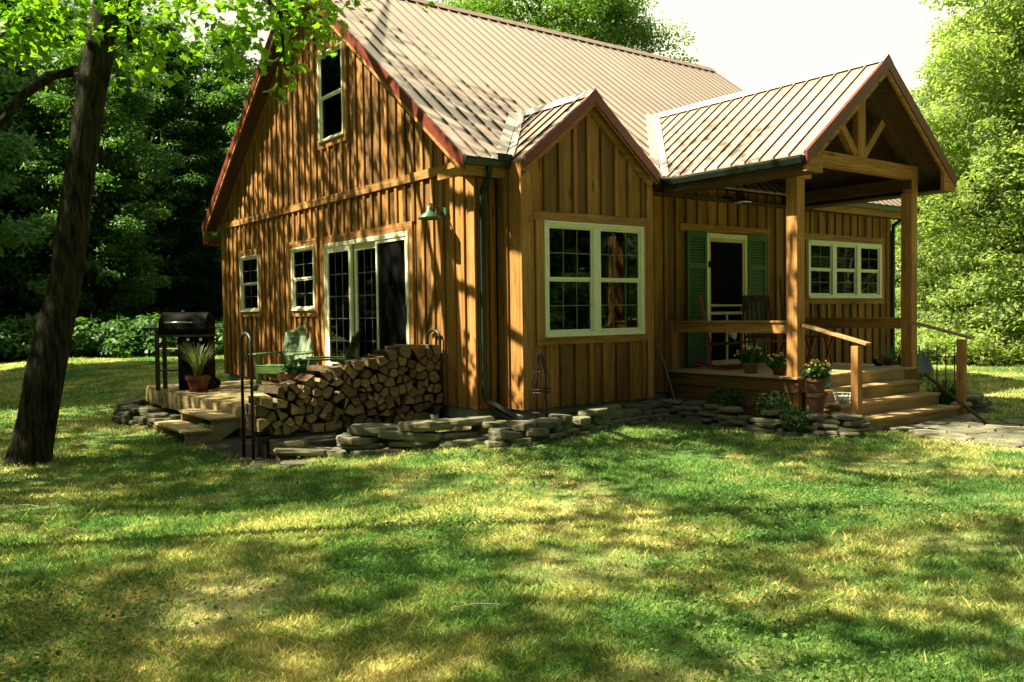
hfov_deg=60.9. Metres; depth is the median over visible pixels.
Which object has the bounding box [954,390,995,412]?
dry stone wall
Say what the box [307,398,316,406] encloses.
firewood log
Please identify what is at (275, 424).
firewood log
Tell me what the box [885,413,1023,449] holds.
path
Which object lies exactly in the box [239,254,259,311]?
window
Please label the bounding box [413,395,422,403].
firewood log
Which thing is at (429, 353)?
firewood log
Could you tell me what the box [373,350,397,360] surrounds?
firewood log
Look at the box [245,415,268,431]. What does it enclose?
firewood log
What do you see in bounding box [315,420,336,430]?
firewood log
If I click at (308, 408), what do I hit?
firewood log
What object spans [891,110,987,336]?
sunlit tree
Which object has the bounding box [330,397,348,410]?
firewood log
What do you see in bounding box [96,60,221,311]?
forest tree
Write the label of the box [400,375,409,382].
firewood log
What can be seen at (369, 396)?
firewood log
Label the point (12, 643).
clover
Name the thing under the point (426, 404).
firewood log
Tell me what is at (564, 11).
broadleaf tree
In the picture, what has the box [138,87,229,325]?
forest tree
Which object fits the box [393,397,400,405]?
firewood log
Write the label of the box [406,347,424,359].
firewood log
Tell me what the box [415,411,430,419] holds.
firewood log
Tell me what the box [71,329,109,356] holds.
shrub
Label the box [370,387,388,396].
firewood log
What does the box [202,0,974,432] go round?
cabin
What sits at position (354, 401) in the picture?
firewood log
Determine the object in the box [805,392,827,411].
clay pot
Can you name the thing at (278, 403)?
firewood log
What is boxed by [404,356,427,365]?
firewood log
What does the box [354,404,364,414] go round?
firewood log
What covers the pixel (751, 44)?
sky
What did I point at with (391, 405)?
firewood log
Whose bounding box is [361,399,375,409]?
firewood log
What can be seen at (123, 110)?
forest tree
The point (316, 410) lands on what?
firewood log
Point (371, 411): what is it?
firewood log
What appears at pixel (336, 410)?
firewood log
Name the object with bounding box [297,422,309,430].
firewood log
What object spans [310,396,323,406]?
firewood log
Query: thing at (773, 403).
garden shrub
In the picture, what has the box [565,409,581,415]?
hosta
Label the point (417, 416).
firewood log
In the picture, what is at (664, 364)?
walking pole
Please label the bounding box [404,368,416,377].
firewood log
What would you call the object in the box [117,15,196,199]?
forest tree
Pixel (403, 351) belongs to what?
firewood log
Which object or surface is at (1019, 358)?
shrub
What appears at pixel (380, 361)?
firewood log
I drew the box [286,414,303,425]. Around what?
firewood log
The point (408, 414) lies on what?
firewood log
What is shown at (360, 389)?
firewood log
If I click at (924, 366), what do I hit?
snow shovel
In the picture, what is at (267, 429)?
firewood log
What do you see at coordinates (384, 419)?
firewood log
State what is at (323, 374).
firewood log
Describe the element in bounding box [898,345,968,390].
garden fence
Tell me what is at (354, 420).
firewood log
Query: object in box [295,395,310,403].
firewood log
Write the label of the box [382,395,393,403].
firewood log
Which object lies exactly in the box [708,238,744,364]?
screen door
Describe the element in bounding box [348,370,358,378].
firewood log
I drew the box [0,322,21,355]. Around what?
shrub
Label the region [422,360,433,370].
firewood log
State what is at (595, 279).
window
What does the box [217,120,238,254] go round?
forest tree
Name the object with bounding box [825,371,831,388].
watering jug
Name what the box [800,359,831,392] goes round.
flower pot
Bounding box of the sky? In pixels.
[25,0,987,268]
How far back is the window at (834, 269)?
16.10 m
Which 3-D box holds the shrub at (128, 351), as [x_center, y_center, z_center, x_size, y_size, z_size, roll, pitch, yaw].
[-16.663,-0.193,37.895,3.262,1.895,3.181,0,2,31]
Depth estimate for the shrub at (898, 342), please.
24.93 m
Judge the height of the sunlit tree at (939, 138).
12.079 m
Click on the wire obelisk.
(544, 388)
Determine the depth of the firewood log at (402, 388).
11.37 m
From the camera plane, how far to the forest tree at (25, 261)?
41.32 m
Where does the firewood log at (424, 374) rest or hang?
on the firewood log at (425, 381)
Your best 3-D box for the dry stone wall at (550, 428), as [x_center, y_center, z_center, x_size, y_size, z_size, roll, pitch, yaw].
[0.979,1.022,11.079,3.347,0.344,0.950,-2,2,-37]
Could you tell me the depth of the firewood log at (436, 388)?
11.71 m
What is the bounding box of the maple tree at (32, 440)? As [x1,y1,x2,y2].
[0,0,434,466]
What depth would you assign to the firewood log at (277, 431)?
10.41 m
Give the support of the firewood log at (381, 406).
on the firewood log at (384, 412)
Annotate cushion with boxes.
[726,319,736,339]
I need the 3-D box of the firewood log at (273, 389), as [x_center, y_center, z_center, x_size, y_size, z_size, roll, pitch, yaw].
[-2.936,0.582,10.532,0.400,0.100,0.155,3,1,25]
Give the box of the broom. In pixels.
[779,277,786,357]
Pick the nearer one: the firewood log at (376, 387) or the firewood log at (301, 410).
the firewood log at (301, 410)
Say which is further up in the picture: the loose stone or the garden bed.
the garden bed
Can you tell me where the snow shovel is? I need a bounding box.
[916,351,988,423]
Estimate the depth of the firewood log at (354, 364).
11.05 m
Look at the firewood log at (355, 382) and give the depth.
11.02 m
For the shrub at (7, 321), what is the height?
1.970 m
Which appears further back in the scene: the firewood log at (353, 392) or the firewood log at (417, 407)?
the firewood log at (417, 407)
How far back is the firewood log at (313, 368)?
10.89 m
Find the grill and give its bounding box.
[142,310,227,390]
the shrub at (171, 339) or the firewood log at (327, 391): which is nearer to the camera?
the firewood log at (327, 391)
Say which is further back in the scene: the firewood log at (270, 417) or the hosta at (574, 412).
the hosta at (574, 412)
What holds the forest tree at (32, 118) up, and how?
on the ground at (556, 551)
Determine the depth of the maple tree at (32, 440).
10.43 m
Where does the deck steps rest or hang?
on the ground at (556, 551)
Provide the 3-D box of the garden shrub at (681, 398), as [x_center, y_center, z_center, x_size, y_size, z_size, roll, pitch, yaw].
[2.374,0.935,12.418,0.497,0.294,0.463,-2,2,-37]
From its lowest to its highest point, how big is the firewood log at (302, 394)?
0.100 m
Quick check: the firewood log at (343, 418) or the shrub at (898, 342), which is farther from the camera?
the shrub at (898, 342)
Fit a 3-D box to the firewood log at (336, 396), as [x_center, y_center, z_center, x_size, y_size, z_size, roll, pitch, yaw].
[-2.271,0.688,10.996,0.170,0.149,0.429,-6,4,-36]
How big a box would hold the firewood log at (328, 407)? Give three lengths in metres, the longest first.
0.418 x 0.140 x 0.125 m
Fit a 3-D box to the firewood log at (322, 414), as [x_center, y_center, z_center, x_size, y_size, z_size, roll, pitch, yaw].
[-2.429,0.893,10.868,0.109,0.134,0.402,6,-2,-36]
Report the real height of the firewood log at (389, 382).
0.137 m
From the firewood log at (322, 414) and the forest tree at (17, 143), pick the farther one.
the forest tree at (17, 143)
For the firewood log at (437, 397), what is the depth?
11.73 m
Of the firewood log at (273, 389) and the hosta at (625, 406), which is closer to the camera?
the firewood log at (273, 389)
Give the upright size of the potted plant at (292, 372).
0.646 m
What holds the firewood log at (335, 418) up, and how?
on the firewood log at (330, 425)
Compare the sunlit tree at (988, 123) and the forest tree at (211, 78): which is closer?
the sunlit tree at (988, 123)
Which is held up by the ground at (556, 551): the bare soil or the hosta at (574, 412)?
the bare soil
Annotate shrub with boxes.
[0,316,33,361]
[0,317,22,360]
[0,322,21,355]
[2,314,35,357]
[9,311,74,356]
[32,314,111,356]
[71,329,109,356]
[74,324,124,357]
[90,315,131,354]
[95,316,152,357]
[114,311,177,356]
[123,317,174,356]
[144,324,177,345]
[214,322,223,354]
[215,332,223,353]
[667,396,690,404]
[706,382,744,414]
[750,390,793,418]
[778,405,813,430]
[895,330,943,359]
[898,334,956,361]
[917,329,990,365]
[930,325,1018,365]
[931,343,955,363]
[967,342,1020,365]
[974,332,1023,364]
[1003,348,1023,362]
[1006,338,1023,361]
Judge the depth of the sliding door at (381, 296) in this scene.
13.65 m
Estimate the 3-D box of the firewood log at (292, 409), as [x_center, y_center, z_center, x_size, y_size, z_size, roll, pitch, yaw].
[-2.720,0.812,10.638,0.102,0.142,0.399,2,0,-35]
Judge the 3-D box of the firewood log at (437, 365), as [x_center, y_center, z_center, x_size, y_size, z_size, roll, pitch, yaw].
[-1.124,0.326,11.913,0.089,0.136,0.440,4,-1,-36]
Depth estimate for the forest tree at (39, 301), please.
43.21 m
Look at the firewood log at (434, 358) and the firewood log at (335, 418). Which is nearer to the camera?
the firewood log at (335, 418)
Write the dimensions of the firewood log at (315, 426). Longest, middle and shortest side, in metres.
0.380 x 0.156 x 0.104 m
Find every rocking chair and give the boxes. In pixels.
[696,295,743,369]
[739,295,786,361]
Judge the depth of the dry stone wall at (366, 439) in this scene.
10.20 m
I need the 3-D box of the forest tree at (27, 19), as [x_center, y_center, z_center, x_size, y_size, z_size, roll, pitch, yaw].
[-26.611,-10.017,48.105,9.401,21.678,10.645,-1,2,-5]
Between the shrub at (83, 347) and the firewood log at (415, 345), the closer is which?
the firewood log at (415, 345)
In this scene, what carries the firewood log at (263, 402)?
on the firewood log at (259, 412)
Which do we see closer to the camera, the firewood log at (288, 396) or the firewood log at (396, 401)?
the firewood log at (288, 396)
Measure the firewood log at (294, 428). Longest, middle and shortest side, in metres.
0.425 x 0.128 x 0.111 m
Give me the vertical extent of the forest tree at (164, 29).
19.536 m
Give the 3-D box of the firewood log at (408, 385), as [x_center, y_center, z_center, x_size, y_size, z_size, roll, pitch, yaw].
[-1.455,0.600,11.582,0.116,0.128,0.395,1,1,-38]
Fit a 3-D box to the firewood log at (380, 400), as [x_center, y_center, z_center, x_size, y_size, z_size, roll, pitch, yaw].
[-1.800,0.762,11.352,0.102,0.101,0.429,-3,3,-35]
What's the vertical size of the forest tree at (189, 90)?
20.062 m
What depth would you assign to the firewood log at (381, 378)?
11.21 m
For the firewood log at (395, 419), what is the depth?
11.34 m
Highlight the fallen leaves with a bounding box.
[0,430,1022,627]
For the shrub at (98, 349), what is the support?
on the ground at (556, 551)
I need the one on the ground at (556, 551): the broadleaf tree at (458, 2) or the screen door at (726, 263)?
the broadleaf tree at (458, 2)
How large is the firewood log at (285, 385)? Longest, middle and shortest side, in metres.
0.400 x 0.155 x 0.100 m
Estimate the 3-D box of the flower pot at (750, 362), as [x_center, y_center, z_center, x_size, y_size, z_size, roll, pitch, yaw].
[3.355,0.257,12.275,0.406,0.399,0.406,1,2,36]
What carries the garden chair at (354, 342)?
on the side deck
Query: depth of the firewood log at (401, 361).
11.40 m
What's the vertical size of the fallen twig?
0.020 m
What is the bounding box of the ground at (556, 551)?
[0,347,1023,681]
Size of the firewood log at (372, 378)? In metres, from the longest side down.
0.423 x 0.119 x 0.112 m
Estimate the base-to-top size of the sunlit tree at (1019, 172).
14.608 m
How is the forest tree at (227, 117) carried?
on the ground at (556, 551)
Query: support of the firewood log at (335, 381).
on the firewood log at (344, 388)
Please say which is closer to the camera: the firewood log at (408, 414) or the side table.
the firewood log at (408, 414)
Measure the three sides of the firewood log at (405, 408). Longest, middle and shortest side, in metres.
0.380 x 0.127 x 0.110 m
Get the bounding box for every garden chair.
[248,326,316,384]
[300,329,361,391]
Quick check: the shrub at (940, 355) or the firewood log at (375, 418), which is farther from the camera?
the shrub at (940, 355)
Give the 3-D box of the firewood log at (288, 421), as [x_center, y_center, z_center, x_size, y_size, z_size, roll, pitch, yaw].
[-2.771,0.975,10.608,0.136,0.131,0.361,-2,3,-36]
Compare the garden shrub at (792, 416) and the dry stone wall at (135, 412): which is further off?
the dry stone wall at (135, 412)
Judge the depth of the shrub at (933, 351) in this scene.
24.54 m
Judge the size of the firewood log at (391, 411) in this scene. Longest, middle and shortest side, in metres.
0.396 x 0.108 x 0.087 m
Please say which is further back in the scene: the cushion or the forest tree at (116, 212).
the forest tree at (116, 212)
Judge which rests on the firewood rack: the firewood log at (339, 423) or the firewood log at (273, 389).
the firewood log at (339, 423)
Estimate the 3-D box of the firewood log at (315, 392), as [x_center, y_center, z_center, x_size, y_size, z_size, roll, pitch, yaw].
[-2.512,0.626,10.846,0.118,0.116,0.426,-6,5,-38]
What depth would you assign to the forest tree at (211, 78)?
48.53 m
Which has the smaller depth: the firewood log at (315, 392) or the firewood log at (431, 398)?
the firewood log at (315, 392)
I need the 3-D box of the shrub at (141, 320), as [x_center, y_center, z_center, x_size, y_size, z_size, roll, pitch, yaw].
[-15.422,-0.289,37.858,3.515,2.042,3.427,0,2,12]
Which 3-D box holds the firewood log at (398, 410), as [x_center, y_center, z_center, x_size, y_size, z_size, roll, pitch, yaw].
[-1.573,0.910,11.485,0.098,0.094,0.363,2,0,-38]
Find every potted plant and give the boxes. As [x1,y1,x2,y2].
[175,341,214,391]
[277,358,316,381]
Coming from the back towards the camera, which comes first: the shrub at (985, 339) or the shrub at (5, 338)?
the shrub at (5, 338)
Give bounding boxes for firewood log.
[245,404,269,417]
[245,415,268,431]
[248,396,272,408]
[253,384,285,393]
[260,425,272,434]
[264,396,287,407]
[264,408,287,420]
[264,411,275,422]
[265,393,285,399]
[269,420,282,429]
[272,427,281,434]
[275,380,296,390]
[278,382,302,393]
[280,402,298,414]
[280,423,290,434]
[281,416,294,427]
[282,390,294,400]
[285,398,303,405]
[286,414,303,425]
[289,424,299,433]
[293,373,314,386]
[295,390,306,398]
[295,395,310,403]
[296,384,310,394]
[297,405,304,414]
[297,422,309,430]
[299,413,316,422]
[303,404,311,412]
[303,421,323,431]
[306,365,332,372]
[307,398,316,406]
[308,387,321,396]
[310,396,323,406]
[311,406,320,415]
[314,369,332,380]
[314,378,328,388]
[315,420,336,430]
[316,408,326,418]
[316,413,331,420]
[318,402,333,412]
[320,386,332,398]
[324,377,343,386]
[324,390,344,402]
[327,366,342,376]
[330,383,351,394]
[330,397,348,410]
[330,406,343,414]
[332,364,352,375]
[332,415,338,421]
[336,420,342,427]
[338,359,363,370]
[338,415,350,421]
[339,372,347,381]
[342,419,350,427]
[343,404,355,415]
[344,377,350,385]
[344,388,356,397]
[344,413,366,423]
[347,397,360,405]
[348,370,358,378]
[350,378,360,387]
[350,417,359,424]
[353,357,377,369]
[354,388,364,391]
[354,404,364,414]
[355,369,371,377]
[355,392,365,402]
[358,385,371,390]
[358,392,373,399]
[359,378,369,387]
[361,374,377,383]
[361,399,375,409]
[362,356,384,366]
[362,391,379,401]
[364,408,376,415]
[364,418,372,422]
[366,415,381,422]
[367,366,388,375]
[368,354,388,364]
[369,382,382,391]
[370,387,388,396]
[372,372,385,382]
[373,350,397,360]
[373,403,386,410]
[375,397,384,404]
[376,409,388,415]
[377,377,394,386]
[378,409,394,415]
[378,415,391,422]
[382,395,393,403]
[382,415,402,423]
[384,361,392,368]
[385,346,410,357]
[385,401,394,408]
[386,375,402,382]
[386,386,398,397]
[387,369,397,376]
[390,406,402,414]
[391,360,398,368]
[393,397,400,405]
[394,384,405,393]
[394,411,405,420]
[395,344,425,348]
[395,356,406,365]
[395,382,412,391]
[395,404,409,412]
[396,366,404,374]
[398,394,413,403]
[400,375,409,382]
[401,403,422,412]
[402,410,413,420]
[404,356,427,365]
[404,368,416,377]
[404,387,417,397]
[405,359,415,367]
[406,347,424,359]
[409,347,418,358]
[410,362,424,371]
[410,373,421,379]
[411,378,428,386]
[412,412,421,420]
[413,380,423,388]
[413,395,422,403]
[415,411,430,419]
[417,370,426,379]
[417,387,424,394]
[419,401,431,409]
[420,393,430,400]
[422,344,440,355]
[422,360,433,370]
[423,404,442,414]
[424,348,433,358]
[424,383,432,391]
[424,392,433,402]
[426,371,439,382]
[427,392,442,402]
[428,354,440,362]
[428,382,440,392]
[434,360,440,370]
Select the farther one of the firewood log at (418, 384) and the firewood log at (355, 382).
the firewood log at (418, 384)
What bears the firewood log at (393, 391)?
on the firewood log at (389, 399)
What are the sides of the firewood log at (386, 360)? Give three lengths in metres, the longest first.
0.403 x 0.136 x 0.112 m
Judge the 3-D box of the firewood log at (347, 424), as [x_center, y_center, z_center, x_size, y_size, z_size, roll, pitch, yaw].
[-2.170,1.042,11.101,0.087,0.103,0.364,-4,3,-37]
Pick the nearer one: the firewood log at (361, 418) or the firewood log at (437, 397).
the firewood log at (361, 418)
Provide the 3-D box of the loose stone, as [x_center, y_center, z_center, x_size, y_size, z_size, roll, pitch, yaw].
[-2.401,1.385,9.815,0.439,0.054,0.284,2,3,-37]
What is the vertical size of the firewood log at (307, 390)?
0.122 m
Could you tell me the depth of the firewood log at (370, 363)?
11.12 m
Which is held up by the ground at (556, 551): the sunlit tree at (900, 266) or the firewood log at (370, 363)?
the sunlit tree at (900, 266)
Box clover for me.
[0,401,1023,681]
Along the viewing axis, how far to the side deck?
14.48 m
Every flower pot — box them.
[734,345,765,373]
[766,352,786,374]
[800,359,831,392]
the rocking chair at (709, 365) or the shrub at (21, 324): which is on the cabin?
the rocking chair at (709, 365)
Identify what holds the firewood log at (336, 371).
on the firewood log at (335, 381)
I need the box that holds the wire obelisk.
[531,345,550,418]
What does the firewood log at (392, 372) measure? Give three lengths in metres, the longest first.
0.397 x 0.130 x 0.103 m
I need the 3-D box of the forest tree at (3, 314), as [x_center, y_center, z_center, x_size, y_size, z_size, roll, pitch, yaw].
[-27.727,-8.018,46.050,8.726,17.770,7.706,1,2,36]
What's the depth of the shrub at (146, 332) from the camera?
37.17 m
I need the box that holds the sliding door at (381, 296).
[323,231,409,364]
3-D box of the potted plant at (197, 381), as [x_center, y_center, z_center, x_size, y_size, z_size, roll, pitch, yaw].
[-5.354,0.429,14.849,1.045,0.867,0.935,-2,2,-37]
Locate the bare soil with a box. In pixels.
[185,429,339,467]
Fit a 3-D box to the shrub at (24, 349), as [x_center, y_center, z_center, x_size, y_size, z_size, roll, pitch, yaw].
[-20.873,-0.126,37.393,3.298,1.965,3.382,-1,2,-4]
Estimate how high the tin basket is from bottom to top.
0.130 m
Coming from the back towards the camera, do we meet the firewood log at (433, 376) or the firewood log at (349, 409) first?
the firewood log at (433, 376)
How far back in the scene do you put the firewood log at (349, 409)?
10.92 m
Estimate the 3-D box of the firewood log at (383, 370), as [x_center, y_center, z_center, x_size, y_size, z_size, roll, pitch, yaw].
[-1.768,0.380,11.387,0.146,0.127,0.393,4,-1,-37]
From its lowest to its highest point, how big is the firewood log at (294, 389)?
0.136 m
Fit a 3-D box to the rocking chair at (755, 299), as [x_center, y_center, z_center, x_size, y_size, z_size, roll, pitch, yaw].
[3.934,-0.165,13.609,0.564,1.111,0.850,-1,2,-5]
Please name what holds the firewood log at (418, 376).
on the firewood log at (418, 384)
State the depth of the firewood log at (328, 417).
10.81 m
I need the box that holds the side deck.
[146,379,343,436]
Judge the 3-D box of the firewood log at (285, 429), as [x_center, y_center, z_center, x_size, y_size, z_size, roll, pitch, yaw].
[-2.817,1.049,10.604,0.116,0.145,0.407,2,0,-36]
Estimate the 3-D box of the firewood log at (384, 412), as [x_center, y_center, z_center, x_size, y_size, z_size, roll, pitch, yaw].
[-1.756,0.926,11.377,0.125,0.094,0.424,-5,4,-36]
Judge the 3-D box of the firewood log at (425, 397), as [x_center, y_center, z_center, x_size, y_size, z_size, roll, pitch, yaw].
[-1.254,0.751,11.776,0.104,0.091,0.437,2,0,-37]
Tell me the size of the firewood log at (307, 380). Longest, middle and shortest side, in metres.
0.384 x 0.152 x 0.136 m
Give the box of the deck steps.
[154,408,239,443]
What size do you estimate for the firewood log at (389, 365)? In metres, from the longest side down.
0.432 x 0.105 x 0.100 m
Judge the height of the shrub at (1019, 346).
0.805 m
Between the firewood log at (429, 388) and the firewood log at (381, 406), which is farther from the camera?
the firewood log at (429, 388)
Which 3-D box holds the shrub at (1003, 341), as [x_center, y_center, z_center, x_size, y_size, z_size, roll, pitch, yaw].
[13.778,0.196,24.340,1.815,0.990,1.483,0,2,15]
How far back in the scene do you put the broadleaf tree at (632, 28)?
34.26 m
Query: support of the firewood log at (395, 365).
on the firewood log at (400, 370)
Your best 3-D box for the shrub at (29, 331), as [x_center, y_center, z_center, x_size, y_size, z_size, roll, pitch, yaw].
[-20.641,-0.243,37.669,2.759,2.145,2.668,0,2,29]
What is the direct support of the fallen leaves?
on the ground at (556, 551)
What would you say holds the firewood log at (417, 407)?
on the firewood log at (417, 416)
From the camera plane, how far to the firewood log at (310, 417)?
10.62 m
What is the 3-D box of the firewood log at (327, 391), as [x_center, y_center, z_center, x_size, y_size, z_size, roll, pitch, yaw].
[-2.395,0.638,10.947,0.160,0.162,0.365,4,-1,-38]
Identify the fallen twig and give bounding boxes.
[451,603,498,608]
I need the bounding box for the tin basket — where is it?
[834,392,850,402]
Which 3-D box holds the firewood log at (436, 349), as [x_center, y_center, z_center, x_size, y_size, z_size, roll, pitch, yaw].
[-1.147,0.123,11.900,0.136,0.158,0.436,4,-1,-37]
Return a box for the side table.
[805,334,833,363]
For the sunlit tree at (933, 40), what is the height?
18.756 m
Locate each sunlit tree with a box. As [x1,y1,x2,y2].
[891,0,1023,343]
[891,19,1023,349]
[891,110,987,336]
[891,205,933,344]
[895,0,1022,334]
[896,212,939,334]
[910,11,1023,338]
[917,0,1023,343]
[942,1,1023,344]
[1001,160,1023,263]
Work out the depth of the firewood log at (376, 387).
11.21 m
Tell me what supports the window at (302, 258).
in the cabin
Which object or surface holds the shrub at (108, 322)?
on the ground at (556, 551)
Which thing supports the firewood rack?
on the bare soil
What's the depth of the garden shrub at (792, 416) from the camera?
10.87 m
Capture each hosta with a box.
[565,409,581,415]
[619,403,634,408]
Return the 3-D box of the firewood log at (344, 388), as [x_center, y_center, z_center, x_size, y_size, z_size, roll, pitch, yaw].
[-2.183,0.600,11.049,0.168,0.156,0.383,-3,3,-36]
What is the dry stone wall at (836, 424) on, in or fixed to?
on the ground at (556, 551)
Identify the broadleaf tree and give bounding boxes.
[435,0,674,57]
[443,0,530,22]
[562,0,698,64]
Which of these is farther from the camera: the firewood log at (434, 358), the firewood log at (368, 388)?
the firewood log at (434, 358)
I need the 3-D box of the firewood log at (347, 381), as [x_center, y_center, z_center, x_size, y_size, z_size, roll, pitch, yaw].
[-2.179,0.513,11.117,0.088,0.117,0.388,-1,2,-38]
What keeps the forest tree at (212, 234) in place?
on the ground at (556, 551)
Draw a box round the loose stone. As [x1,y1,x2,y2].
[280,460,315,467]
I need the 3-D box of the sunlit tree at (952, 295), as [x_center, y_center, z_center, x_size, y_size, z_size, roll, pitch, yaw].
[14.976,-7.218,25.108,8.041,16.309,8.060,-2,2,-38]
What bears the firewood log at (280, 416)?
on the firewood log at (275, 424)
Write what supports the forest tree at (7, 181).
on the ground at (556, 551)
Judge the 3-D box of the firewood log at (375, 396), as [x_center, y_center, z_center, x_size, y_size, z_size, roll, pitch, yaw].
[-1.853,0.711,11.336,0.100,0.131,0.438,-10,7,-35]
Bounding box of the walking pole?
[654,331,674,397]
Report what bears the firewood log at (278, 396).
on the firewood log at (278, 403)
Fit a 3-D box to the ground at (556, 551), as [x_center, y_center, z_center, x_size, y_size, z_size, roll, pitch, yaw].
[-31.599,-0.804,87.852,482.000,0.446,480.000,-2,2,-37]
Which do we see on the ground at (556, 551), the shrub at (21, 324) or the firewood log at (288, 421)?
the shrub at (21, 324)
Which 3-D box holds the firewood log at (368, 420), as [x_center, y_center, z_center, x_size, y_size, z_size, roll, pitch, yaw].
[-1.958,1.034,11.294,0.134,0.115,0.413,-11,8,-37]
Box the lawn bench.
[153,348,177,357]
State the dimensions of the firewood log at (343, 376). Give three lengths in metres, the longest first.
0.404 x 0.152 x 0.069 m
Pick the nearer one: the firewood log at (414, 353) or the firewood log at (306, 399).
the firewood log at (306, 399)
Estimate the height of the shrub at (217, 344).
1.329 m
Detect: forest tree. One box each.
[0,0,107,300]
[0,4,22,234]
[0,25,56,315]
[0,33,58,326]
[0,47,52,257]
[0,63,120,324]
[0,172,18,293]
[3,111,132,325]
[4,0,186,326]
[77,128,174,324]
[92,10,219,309]
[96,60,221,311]
[105,35,224,306]
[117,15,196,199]
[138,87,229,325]
[155,170,222,323]
[157,18,259,317]
[164,77,244,311]
[205,100,245,270]
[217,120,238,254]
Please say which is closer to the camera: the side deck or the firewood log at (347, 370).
the firewood log at (347, 370)
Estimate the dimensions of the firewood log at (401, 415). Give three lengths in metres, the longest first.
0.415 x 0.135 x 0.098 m
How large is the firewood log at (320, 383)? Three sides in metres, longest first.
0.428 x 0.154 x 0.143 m
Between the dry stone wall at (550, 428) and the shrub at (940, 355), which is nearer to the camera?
the dry stone wall at (550, 428)
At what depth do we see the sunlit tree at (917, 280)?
31.80 m
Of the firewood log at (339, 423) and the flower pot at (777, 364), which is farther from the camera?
the flower pot at (777, 364)
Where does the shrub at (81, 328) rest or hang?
on the ground at (556, 551)
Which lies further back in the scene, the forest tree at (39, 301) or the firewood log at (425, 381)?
the forest tree at (39, 301)
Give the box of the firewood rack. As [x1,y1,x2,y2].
[240,329,441,460]
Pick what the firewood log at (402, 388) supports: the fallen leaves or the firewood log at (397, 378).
the firewood log at (397, 378)
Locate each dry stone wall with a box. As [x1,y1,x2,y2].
[112,398,180,429]
[269,416,494,459]
[471,400,671,447]
[660,399,872,438]
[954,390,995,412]
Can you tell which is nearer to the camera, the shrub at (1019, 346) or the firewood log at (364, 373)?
the firewood log at (364, 373)
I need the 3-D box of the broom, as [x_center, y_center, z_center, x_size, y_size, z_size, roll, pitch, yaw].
[4.612,-0.370,14.864,0.280,1.451,0.123,-2,2,-37]
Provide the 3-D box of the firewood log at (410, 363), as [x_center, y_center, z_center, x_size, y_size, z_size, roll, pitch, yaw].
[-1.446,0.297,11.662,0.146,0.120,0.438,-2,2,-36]
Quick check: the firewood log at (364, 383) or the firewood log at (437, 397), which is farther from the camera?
the firewood log at (437, 397)
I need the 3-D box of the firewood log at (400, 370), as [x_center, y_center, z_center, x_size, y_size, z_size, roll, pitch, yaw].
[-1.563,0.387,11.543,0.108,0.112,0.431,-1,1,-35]
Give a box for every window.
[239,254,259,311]
[290,245,315,310]
[317,42,343,143]
[544,220,644,336]
[806,240,882,297]
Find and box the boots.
[873,359,882,365]
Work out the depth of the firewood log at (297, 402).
10.55 m
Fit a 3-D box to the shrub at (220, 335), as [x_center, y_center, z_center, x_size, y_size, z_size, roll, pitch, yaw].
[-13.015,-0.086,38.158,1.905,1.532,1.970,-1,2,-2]
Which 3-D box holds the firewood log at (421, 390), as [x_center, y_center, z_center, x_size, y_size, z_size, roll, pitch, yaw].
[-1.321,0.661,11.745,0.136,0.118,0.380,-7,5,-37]
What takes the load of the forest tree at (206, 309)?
on the ground at (556, 551)
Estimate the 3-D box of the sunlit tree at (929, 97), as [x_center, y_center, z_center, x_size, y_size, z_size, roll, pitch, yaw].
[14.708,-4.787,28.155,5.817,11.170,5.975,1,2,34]
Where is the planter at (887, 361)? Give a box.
[881,354,895,364]
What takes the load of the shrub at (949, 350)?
on the ground at (556, 551)
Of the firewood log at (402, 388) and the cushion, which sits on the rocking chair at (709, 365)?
the cushion
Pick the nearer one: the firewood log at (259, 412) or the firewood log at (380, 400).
the firewood log at (259, 412)
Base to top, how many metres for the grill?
1.400 m
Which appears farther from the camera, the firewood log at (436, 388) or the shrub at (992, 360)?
the shrub at (992, 360)
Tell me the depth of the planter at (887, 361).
13.58 m
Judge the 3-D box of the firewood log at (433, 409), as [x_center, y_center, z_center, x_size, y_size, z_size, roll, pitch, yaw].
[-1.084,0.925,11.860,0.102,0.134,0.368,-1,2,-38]
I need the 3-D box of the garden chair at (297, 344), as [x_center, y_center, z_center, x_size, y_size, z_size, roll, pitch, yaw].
[-3.846,0.285,15.176,0.965,1.094,1.125,0,2,23]
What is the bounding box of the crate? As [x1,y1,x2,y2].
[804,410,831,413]
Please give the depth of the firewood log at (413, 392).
11.48 m
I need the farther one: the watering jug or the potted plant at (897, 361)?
the potted plant at (897, 361)
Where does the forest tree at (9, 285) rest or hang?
on the ground at (556, 551)
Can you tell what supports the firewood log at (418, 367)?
on the firewood log at (418, 376)
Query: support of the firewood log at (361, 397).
on the firewood log at (359, 409)
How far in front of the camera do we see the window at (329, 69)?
14.40 m
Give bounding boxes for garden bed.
[494,415,717,430]
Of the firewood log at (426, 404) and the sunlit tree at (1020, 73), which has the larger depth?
the sunlit tree at (1020, 73)
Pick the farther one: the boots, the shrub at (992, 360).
the shrub at (992, 360)
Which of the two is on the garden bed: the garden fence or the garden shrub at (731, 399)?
the garden shrub at (731, 399)
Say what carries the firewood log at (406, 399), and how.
on the firewood log at (405, 408)

